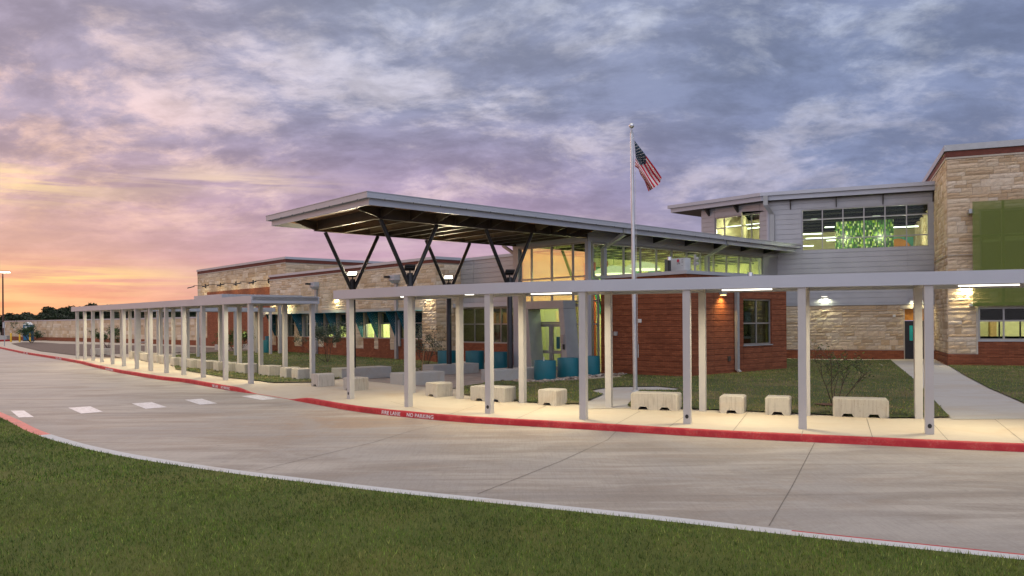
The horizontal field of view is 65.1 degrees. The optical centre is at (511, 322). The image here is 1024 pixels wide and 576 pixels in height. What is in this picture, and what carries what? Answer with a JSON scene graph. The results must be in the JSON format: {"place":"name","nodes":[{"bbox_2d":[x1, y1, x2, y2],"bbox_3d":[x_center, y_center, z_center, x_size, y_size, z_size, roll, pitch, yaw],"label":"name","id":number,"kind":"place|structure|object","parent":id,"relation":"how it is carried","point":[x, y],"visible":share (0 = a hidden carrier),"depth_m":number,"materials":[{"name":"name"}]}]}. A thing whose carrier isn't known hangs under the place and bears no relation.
{"place":"outdoors","nodes":[
{"label":"outdoors","id":0,"kind":"place"},
{"bbox_2d":[174,350,437,382],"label":"lawn","id":1,"kind":"structure","parent":0,"point":[328,368],"depth_m":42.47,"materials":[{"name":"green plant"}]},
{"bbox_2d":[179,358,194,366],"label":"concrete block","id":2,"kind":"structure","parent":1,"relation":"on","point":[186,361],"depth_m":39.35,"materials":[{"name":"beige concrete"}]},
{"bbox_2d":[187,359,200,367],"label":"concrete block","id":3,"kind":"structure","parent":1,"relation":"on","point":[191,363],"depth_m":38.62,"materials":[{"name":"beige concrete"}]},
{"bbox_2d":[197,360,216,368],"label":"concrete block","id":4,"kind":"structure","parent":1,"relation":"on","point":[209,364],"depth_m":37.54,"materials":[{"name":"beige concrete"}]},
{"bbox_2d":[213,361,229,370],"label":"concrete block","id":5,"kind":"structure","parent":1,"relation":"on","point":[217,365],"depth_m":36.41,"materials":[{"name":"beige concrete"}]},
{"bbox_2d":[228,362,236,371],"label":"concrete block","id":6,"kind":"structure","parent":1,"relation":"on","point":[231,366],"depth_m":35.71,"materials":[{"name":"beige concrete"}]},
{"bbox_2d":[211,329,255,350],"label":"sapling","id":7,"kind":"object","parent":1,"relation":"on","point":[244,336],"visible":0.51,"depth_m":54.18,"materials":[{"name":"green plant"}]},
{"bbox_2d":[235,363,257,372],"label":"concrete block","id":8,"kind":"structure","parent":1,"relation":"on","point":[241,367],"depth_m":34.48,"materials":[{"name":"beige concrete"}]},
{"bbox_2d":[263,340,268,352],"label":"planter","id":9,"kind":"object","parent":1,"relation":"on","point":[265,346],"visible":0.37,"depth_m":55.28,"materials":[{"name":"teal paint"}]},
{"bbox_2d":[259,365,281,375],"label":"concrete block","id":10,"kind":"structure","parent":1,"relation":"on","point":[271,370],"depth_m":32.66,"materials":[{"name":"beige concrete"}]},
{"bbox_2d":[280,367,299,377],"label":"concrete block","id":11,"kind":"object","parent":1,"relation":"on","point":[286,372],"depth_m":31.27,"materials":[{"name":"beige concrete"}]},
{"bbox_2d":[292,368,309,378],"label":"concrete block","id":12,"kind":"object","parent":1,"relation":"on","point":[299,373],"depth_m":30.51,"materials":[{"name":"beige concrete"}]},
{"bbox_2d":[293,319,346,361],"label":"sapling","id":13,"kind":"object","parent":1,"relation":"on","point":[318,332],"visible":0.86,"depth_m":43.71,"materials":[{"name":"green plant"}]},
{"bbox_2d":[330,367,570,387],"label":"path","id":14,"kind":"structure","parent":0,"point":[471,378],"depth_m":31.77,"materials":[{"name":"grey concrete"}]},
{"bbox_2d":[332,366,390,378],"bbox_3d":[-6.121,2.041,32.695,2.300,0.460,0.840,0,0,-41],"label":"concrete bench","id":15,"kind":"object","parent":14,"relation":"on","point":[369,372],"visible":0.65,"depth_m":32.42,"materials":[{"name":"grey concrete"}]},
{"bbox_2d":[390,370,444,384],"bbox_3d":[-3.397,2.001,28.875,1.800,0.460,0.840,0,0,-41],"label":"concrete bench","id":16,"kind":"object","parent":14,"relation":"on","point":[422,378],"visible":0.57,"depth_m":28.56,"materials":[{"name":"grey concrete"}]},
{"bbox_2d":[415,323,445,364],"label":"sapling","id":17,"kind":"object","parent":14,"relation":"on","point":[432,342],"visible":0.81,"depth_m":40.40,"materials":[{"name":"green plant"}]},
{"bbox_2d":[438,350,455,363],"bbox_3d":[-3.188,1.805,39.373,0.923,0.860,0.923,0,0,0],"label":"planter","id":18,"kind":"object","parent":14,"relation":"on","point":[442,356],"visible":0.6,"depth_m":39.02,"materials":[{"name":"teal paint"}]},
{"bbox_2d":[423,362,478,374],"bbox_3d":[-2.709,2.058,35.660,2.500,0.460,0.840,0,0,-41],"label":"concrete bench","id":19,"kind":"object","parent":14,"relation":"on","point":[446,368],"visible":0.68,"depth_m":35.15,"materials":[{"name":"grey concrete"}]},
{"bbox_2d":[465,351,483,368],"bbox_3d":[-1.797,1.802,38.755,0.897,0.880,0.897,0,0,0],"label":"planter","id":20,"kind":"object","parent":14,"relation":"on","point":[474,356],"visible":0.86,"depth_m":38.38,"materials":[{"name":"teal paint"}]},
{"bbox_2d":[494,352,506,367],"bbox_3d":[-0.572,1.822,38.446,0.925,0.840,0.925,0,0,0],"label":"planter","id":21,"kind":"object","parent":14,"relation":"on","point":[500,359],"visible":0.45,"depth_m":38.01,"materials":[{"name":"teal paint"}]},
{"bbox_2d":[481,367,533,380],"bbox_3d":[0.026,2.040,31.851,2.550,0.460,0.840,0,0,-41],"label":"concrete bench","id":22,"kind":"object","parent":14,"relation":"on","point":[500,374],"visible":0.57,"depth_m":31.25,"materials":[{"name":"grey concrete"}]},
{"bbox_2d":[534,357,555,379],"bbox_3d":[1.292,1.786,31.434,0.871,0.910,0.871,0,0,0],"label":"planter","id":23,"kind":"object","parent":14,"relation":"on","point":[544,369],"visible":0.88,"depth_m":31.06,"materials":[{"name":"teal paint"}]},
{"bbox_2d":[557,357,578,377],"bbox_3d":[2.280,1.835,32.698,0.866,0.800,0.866,0,0,0],"label":"planter","id":24,"kind":"object","parent":14,"relation":"on","point":[567,366],"visible":0.87,"depth_m":32.34,"materials":[{"name":"teal paint"}]},
{"bbox_2d":[0,349,1023,553],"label":"road","id":25,"kind":"structure","parent":0,"point":[969,499],"depth_m":13.62,"materials":[{"name":"concrete"}]},
{"bbox_2d":[0,347,1023,451],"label":"kerb","id":26,"kind":"structure","parent":25,"relation":"on","point":[900,442],"depth_m":16.91,"materials":[{"name":"red paint"}]},
{"bbox_2d":[0,412,1023,559],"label":"kerb","id":27,"kind":"structure","parent":25,"relation":"on","point":[25,426],"depth_m":9.66,"materials":[{"name":"white concrete"}]},
{"bbox_2d":[0,418,1023,575],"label":"lawn","id":28,"kind":"structure","parent":0,"point":[298,545],"depth_m":8.23,"materials":[{"name":"green plant"}]},
{"bbox_2d":[0,417,316,486],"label":"grass","id":29,"kind":"structure","parent":28,"relation":"on","point":[70,458],"depth_m":12.36,"materials":[{"name":"green plant"}]},
{"bbox_2d":[0,341,1023,442],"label":"pavement","id":30,"kind":"structure","parent":0,"point":[383,395],"depth_m":18.94,"materials":[{"name":"concrete"}]},
{"bbox_2d":[3,322,4,345],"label":"sign post","id":31,"kind":"object","parent":30,"relation":"on","point":[4,332],"visible":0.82,"depth_m":75.71,"materials":[{"name":"grey metal"}]},
{"bbox_2d":[0,335,9,339],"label":"lamp plinth","id":32,"kind":"structure","parent":30,"relation":"on","point":[7,337],"depth_m":102.01,"materials":[{"name":"concrete"}]},
{"bbox_2d":[0,271,10,335],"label":"street lamp","id":33,"kind":"object","parent":32,"relation":"on","point":[2,272],"visible":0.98,"depth_m":102.42,"materials":[{"name":"grey metal"}]},
{"bbox_2d":[23,322,33,340],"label":"portable toilet","id":34,"kind":"object","parent":30,"relation":"on","point":[24,337],"visible":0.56,"depth_m":101.94,"materials":[{"name":"blue plastic"}]},
{"bbox_2d":[11,342,247,357],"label":"soil bed","id":35,"kind":"object","parent":30,"relation":"on","point":[70,349],"visible":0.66,"depth_m":66.48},
{"bbox_2d":[9,320,44,342],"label":"sapling","id":36,"kind":"object","parent":35,"relation":"on","point":[26,330],"visible":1,"depth_m":88.57,"materials":[{"name":"green plant"}]},
{"bbox_2d":[90,348,110,354],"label":"concrete block","id":37,"kind":"object","parent":35,"relation":"on","point":[107,351],"depth_m":51.55,"materials":[{"name":"grey concrete"}]},
{"bbox_2d":[88,324,119,347],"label":"sapling","id":38,"kind":"object","parent":35,"relation":"on","point":[97,335],"visible":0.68,"depth_m":67.14,"materials":[{"name":"green plant"}]},
{"bbox_2d":[129,351,142,358],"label":"concrete block","id":39,"kind":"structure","parent":30,"relation":"on","point":[131,354],"depth_m":46.47,"materials":[{"name":"beige concrete"}]},
{"bbox_2d":[140,353,157,360],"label":"concrete block","id":40,"kind":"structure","parent":30,"relation":"on","point":[143,356],"depth_m":43.68,"materials":[{"name":"beige concrete"}]},
{"bbox_2d":[153,354,163,362],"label":"concrete block","id":41,"kind":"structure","parent":30,"relation":"on","point":[155,358],"depth_m":42.46,"materials":[{"name":"beige concrete"}]},
{"bbox_2d":[159,355,171,363],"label":"concrete block","id":42,"kind":"object","parent":30,"relation":"on","point":[161,359],"depth_m":41.78,"materials":[{"name":"beige concrete"}]},
{"bbox_2d":[170,357,180,365],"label":"concrete block","id":43,"kind":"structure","parent":30,"relation":"on","point":[174,361],"depth_m":40.08,"materials":[{"name":"beige concrete"}]},
{"bbox_2d":[176,346,180,352],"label":"concrete block","id":44,"kind":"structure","parent":30,"relation":"on","point":[178,349],"depth_m":56.77,"materials":[{"name":"grey concrete"}]},
{"bbox_2d":[71,296,318,383],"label":"covered walkway","id":45,"kind":"structure","parent":30,"relation":"on","point":[222,304],"depth_m":35.46,"materials":[{"name":"silver metal"}]},
{"bbox_2d":[141,307,274,356],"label":"covered walkway","id":46,"kind":"structure","parent":30,"relation":"on","point":[244,309],"depth_m":51.97,"materials":[{"name":"silver metal"}]},
{"bbox_2d":[194,294,301,352],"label":"entrance canopy","id":47,"kind":"object","parent":30,"relation":"on","point":[279,317],"visible":0.19,"depth_m":54.30,"materials":[{"name":"silver metal"}]},
{"bbox_2d":[311,373,334,386],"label":"concrete block","id":48,"kind":"object","parent":30,"relation":"on","point":[322,379],"depth_m":27.32,"materials":[{"name":"beige concrete"}]},
{"bbox_2d":[343,376,368,390],"bbox_3d":[-5.041,1.968,25.925,0.560,0.410,0.620,0,0,41],"label":"concrete block","id":49,"kind":"object","parent":30,"relation":"on","point":[361,383],"depth_m":25.77,"materials":[{"name":"beige concrete"}]},
{"bbox_2d":[426,381,452,396],"bbox_3d":[-2.152,1.962,23.680,0.620,0.410,0.560,0,0,-43],"label":"concrete block","id":50,"kind":"object","parent":30,"relation":"on","point":[440,389],"depth_m":23.48,"materials":[{"name":"beige concrete"}]},
{"bbox_2d":[470,385,515,402],"bbox_3d":[-0.528,1.960,22.241,1.160,0.410,0.600,0,0,33],"label":"concrete block","id":51,"kind":"object","parent":30,"relation":"on","point":[503,394],"depth_m":22.03,"materials":[{"name":"beige concrete"}]},
{"bbox_2d":[266,191,800,372],"bbox_3d":[3.024,-0.958,37.608,27.080,6.675,7.770,0,0,-41],"label":"entrance canopy","id":52,"kind":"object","parent":30,"relation":"on","point":[550,247],"depth_m":34.99,"materials":[{"name":"silver metal"}]},
{"bbox_2d":[541,324,550,359],"bbox_3d":[1.505,1.115,36.947,0.060,2.110,0.894,0,0,-41],"label":"door","id":53,"kind":"structure","parent":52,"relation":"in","point":[542,325],"depth_m":36.66,"materials":[{"name":"grey metal"}]},
{"bbox_2d":[551,324,561,369],"bbox_3d":[2.053,1.111,36.318,0.060,2.110,0.734,0,0,-41],"label":"door","id":54,"kind":"structure","parent":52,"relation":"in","point":[553,351],"depth_m":36.51,"materials":[{"name":"grey metal"}]},
{"bbox_2d":[594,256,631,275],"bbox_3d":[5.087,-2.856,40.082,2.100,0.956,2.100,0,0,0],"label":"pendant lamp","id":55,"kind":"object","parent":52,"relation":"hanging from","point":[614,270],"visible":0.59,"depth_m":39.34,"materials":[{"name":"white"}]},
{"bbox_2d":[626,262,659,270],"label":"pendant lamp","id":56,"kind":"object","parent":52,"relation":"hanging from","point":[647,266],"visible":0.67,"depth_m":40.43,"materials":[{"name":"white"}]},
{"bbox_2d":[538,388,566,405],"bbox_3d":[1.074,1.955,21.162,0.560,0.410,0.620,0,0,33],"label":"concrete block","id":57,"kind":"object","parent":30,"relation":"on","point":[554,396],"depth_m":20.94,"materials":[{"name":"beige concrete"}]},
{"bbox_2d":[588,356,599,374],"bbox_3d":[3.259,1.818,33.768,0.894,0.820,0.894,0,0,0],"label":"planter","id":58,"kind":"object","parent":30,"relation":"on","point":[593,365],"visible":0.56,"depth_m":33.35,"materials":[{"name":"teal paint"}]},
{"bbox_2d":[631,391,681,410],"bbox_3d":[3.599,1.945,20.000,1.160,0.410,0.600,0,0,23],"label":"concrete block","id":59,"kind":"object","parent":30,"relation":"on","point":[656,400],"depth_m":19.74,"materials":[{"name":"beige concrete"}]},
{"bbox_2d":[333,269,1023,434],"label":"covered walkway","id":60,"kind":"structure","parent":30,"relation":"on","point":[916,282],"depth_m":18.01,"materials":[{"name":"silver metal"}]},
{"bbox_2d":[719,394,746,413],"bbox_3d":[5.295,1.938,19.209,0.560,0.410,0.620,0,0,23],"label":"concrete block","id":61,"kind":"object","parent":30,"relation":"on","point":[737,403],"depth_m":18.95,"materials":[{"name":"beige concrete"}]},
{"bbox_2d":[765,395,791,415],"bbox_3d":[6.258,1.934,18.841,0.560,0.410,0.620,0,0,22],"label":"concrete block","id":62,"kind":"object","parent":30,"relation":"on","point":[779,403],"depth_m":18.57,"materials":[{"name":"beige concrete"}]},
{"bbox_2d":[833,396,888,417],"bbox_3d":[7.949,1.926,18.309,1.160,0.410,0.600,0,0,21],"label":"concrete block","id":63,"kind":"object","parent":30,"relation":"on","point":[864,407],"depth_m":18.05,"materials":[{"name":"beige concrete"}]},
{"bbox_2d":[0,0,1023,320],"label":"sky","id":64,"kind":"structure","parent":0,"point":[146,145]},
{"bbox_2d":[588,386,678,408],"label":"path","id":65,"kind":"structure","parent":0,"point":[621,397],"depth_m":23.07,"materials":[{"name":"concrete"}]},
{"bbox_2d":[629,123,638,391],"bbox_3d":[3.784,-2.019,24.770,0.300,8.298,0.300,0,0,0],"label":"flagpole","id":66,"kind":"object","parent":65,"relation":"on","point":[635,325],"visible":0.98,"depth_m":24.72,"materials":[{"name":"metal"}]},
{"bbox_2d":[635,142,661,190],"bbox_3d":[4.218,-4.852,24.877,0.868,1.560,0.362,0,0,0],"label":"flag","id":67,"kind":"object","parent":66,"relation":"attached to","point":[649,174],"visible":1,"depth_m":24.82,"materials":[{"name":"multicoloured fabric"}]},
{"bbox_2d":[464,358,949,417],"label":"lawn","id":68,"kind":"structure","parent":0,"point":[761,401],"depth_m":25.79,"materials":[{"name":"green plant"}]},
{"bbox_2d":[501,373,626,381],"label":"river stones","id":69,"kind":"object","parent":68,"relation":"on","point":[575,377],"visible":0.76,"depth_m":31.43,"materials":[{"name":"stone"}]},
{"bbox_2d":[879,360,1023,418],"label":"path","id":70,"kind":"structure","parent":0,"point":[958,395],"depth_m":22.08,"materials":[{"name":"concrete"}]},
{"bbox_2d":[949,364,1023,402],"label":"lawn","id":71,"kind":"structure","parent":0,"point":[1020,387],"depth_m":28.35,"materials":[{"name":"green plant"}]},
{"bbox_3d":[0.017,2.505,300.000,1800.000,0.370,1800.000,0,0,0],"label":"ground","id":72,"kind":"structure","parent":0,"visible":0},
{"bbox_2d":[0,317,8,334],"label":"oak tree","id":73,"kind":"object","parent":72,"relation":"on","point":[1,324],"visible":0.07,"depth_m":134.69,"materials":[{"name":"green plant"}]},
{"bbox_2d":[4,312,34,317],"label":"oak tree","id":74,"kind":"object","parent":72,"relation":"on","point":[25,314],"visible":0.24,"depth_m":148.78,"materials":[{"name":"green plant"}]},
{"bbox_2d":[7,315,36,320],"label":"oak tree","id":75,"kind":"object","parent":72,"relation":"on","point":[16,318],"visible":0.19,"depth_m":132.51,"materials":[{"name":"green plant"}]},
{"bbox_2d":[41,306,69,315],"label":"oak tree","id":76,"kind":"object","parent":72,"relation":"on","point":[50,310],"visible":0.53,"depth_m":139.40,"materials":[{"name":"green plant"}]},
{"bbox_2d":[36,314,79,319],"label":"oak tree","id":77,"kind":"object","parent":72,"relation":"on","point":[51,317],"visible":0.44,"depth_m":129.28,"materials":[{"name":"green plant"}]},
{"bbox_2d":[41,309,88,317],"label":"oak tree","id":78,"kind":"object","parent":72,"relation":"on","point":[73,314],"visible":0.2,"depth_m":140.04,"materials":[{"name":"green plant"}]},
{"bbox_2d":[56,305,75,312],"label":"oak tree","id":79,"kind":"object","parent":72,"relation":"on","point":[65,308],"visible":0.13,"depth_m":146.10,"materials":[{"name":"green plant"}]},
{"bbox_2d":[64,315,97,319],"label":"oak tree","id":80,"kind":"object","parent":72,"relation":"on","point":[68,318],"visible":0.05,"depth_m":131.99,"materials":[{"name":"green plant"}]},
{"bbox_2d":[85,303,110,316],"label":"oak tree","id":81,"kind":"object","parent":72,"relation":"on","point":[96,313],"visible":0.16,"depth_m":143.74,"materials":[{"name":"green plant"}]},
{"bbox_2d":[4,317,195,344],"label":"boundary wall","id":82,"kind":"structure","parent":72,"relation":"on","point":[59,330],"depth_m":95.94,"materials":[{"name":"stone"}]},
{"bbox_2d":[82,313,119,318],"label":"oak tree","id":83,"kind":"object","parent":72,"relation":"on","point":[107,316],"visible":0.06,"depth_m":131.76,"materials":[{"name":"green plant"}]},
{"bbox_2d":[187,257,380,346],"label":"gymnasium building","id":84,"kind":"structure","parent":72,"relation":"on","point":[252,277],"depth_m":67.06,"materials":[{"name":"stone"}]},
{"bbox_2d":[263,256,483,361],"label":"classroom building","id":85,"kind":"structure","parent":72,"relation":"on","point":[379,328],"depth_m":48.47,"materials":[{"name":"stone"}]},
{"bbox_2d":[288,315,293,336],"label":"window","id":86,"kind":"structure","parent":85,"relation":"in","point":[288,315],"depth_m":56.99,"materials":[{"name":"grey metal"}]},
{"bbox_2d":[304,315,308,336],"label":"window","id":87,"kind":"structure","parent":85,"relation":"in","point":[305,323],"depth_m":55.13,"materials":[{"name":"grey metal"}]},
{"bbox_2d":[338,314,345,337],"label":"window","id":88,"kind":"structure","parent":85,"relation":"in","point":[338,314],"depth_m":51.54,"materials":[{"name":"grey metal"}]},
{"bbox_2d":[365,313,373,337],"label":"window","id":89,"kind":"structure","parent":85,"relation":"in","point":[365,313],"depth_m":48.99,"materials":[{"name":"grey glass"}]},
{"bbox_2d":[380,313,389,337],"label":"window","id":90,"kind":"structure","parent":85,"relation":"in","point":[381,323],"depth_m":47.70,"materials":[{"name":"grey glass"}]},
{"bbox_2d":[453,253,513,364],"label":"link building","id":91,"kind":"structure","parent":72,"relation":"on","point":[481,269],"depth_m":42.92,"materials":[{"name":"grey metal"}]},
{"bbox_2d":[463,307,506,342],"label":"window","id":92,"kind":"structure","parent":91,"relation":"in","point":[473,318],"depth_m":43.12,"materials":[{"name":"clear glass"}]},
{"bbox_2d":[600,270,786,375],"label":"brick office building","id":93,"kind":"structure","parent":72,"relation":"on","point":[746,331],"depth_m":33.63,"materials":[{"name":"red brick"}]},
{"bbox_2d":[667,257,671,270],"bbox_3d":[6.549,-2.308,33.375,0.200,0.868,0.195,0,0,0],"label":"roof vent","id":94,"kind":"object","parent":93,"relation":"on","point":[669,259],"visible":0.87,"depth_m":33.32,"materials":[{"name":"black metal"}]},
{"bbox_2d":[665,258,690,270],"bbox_3d":[6.959,-2.288,33.737,0.406,0.801,1.061,0,0,-41],"label":"air conditioner","id":95,"kind":"object","parent":93,"relation":"on","point":[677,264],"visible":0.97,"depth_m":33.45,"materials":[{"name":"grey metal"}]},
{"bbox_2d":[690,254,698,270],"bbox_3d":[7.364,-2.334,32.645,0.145,0.889,0.537,0,0,-45],"label":"antenna mast","id":96,"kind":"object","parent":93,"relation":"on","point":[695,263],"visible":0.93,"depth_m":32.56,"materials":[{"name":"grey metal"}]},
{"bbox_2d":[743,299,772,345],"bbox_3d":[10.717,-0.011,35.114,2.291,2.028,0.200,0,0,-41],"label":"window","id":97,"kind":"structure","parent":93,"relation":"in","point":[756,312],"depth_m":35.13,"materials":[{"name":"clear glass"}]},
{"bbox_2d":[667,181,934,358],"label":"classroom wing","id":98,"kind":"structure","parent":72,"relation":"on","point":[857,229],"depth_m":43.76,"materials":[{"name":"grey metal"}]},
{"bbox_2d":[715,213,759,239],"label":"window","id":99,"kind":"structure","parent":98,"relation":"in","point":[752,224],"depth_m":46.14,"materials":[{"name":"grey glass"}]},
{"bbox_2d":[802,203,928,250],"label":"ribbon window","id":100,"kind":"structure","parent":98,"relation":"in","point":[884,206],"depth_m":43.10,"materials":[{"name":"glass"}]},
{"bbox_2d":[905,321,923,358],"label":"door","id":101,"kind":"structure","parent":98,"relation":"in","point":[909,333],"depth_m":42.29,"materials":[{"name":"black metal"}]},
{"bbox_2d":[915,139,1023,365],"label":"stone tower","id":102,"kind":"structure","parent":72,"relation":"on","point":[978,203],"depth_m":36.56,"materials":[{"name":"stone"}]},
{"bbox_2d":[978,307,1023,339],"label":"window","id":103,"kind":"structure","parent":102,"relation":"in","point":[1003,320],"depth_m":36.32,"materials":[{"name":"grey glass"}]},
{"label":"mulch","id":104,"kind":"object","parent":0,"visible":0},
{"bbox_2d":[810,339,876,402],"bbox_3d":[8.257,1.257,20.469,1.903,1.775,1.575,0,0,0],"label":"sapling","id":105,"kind":"object","parent":104,"relation":"on","point":[837,369],"visible":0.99,"depth_m":20.38,"materials":[{"name":"green plant"}]}
]}

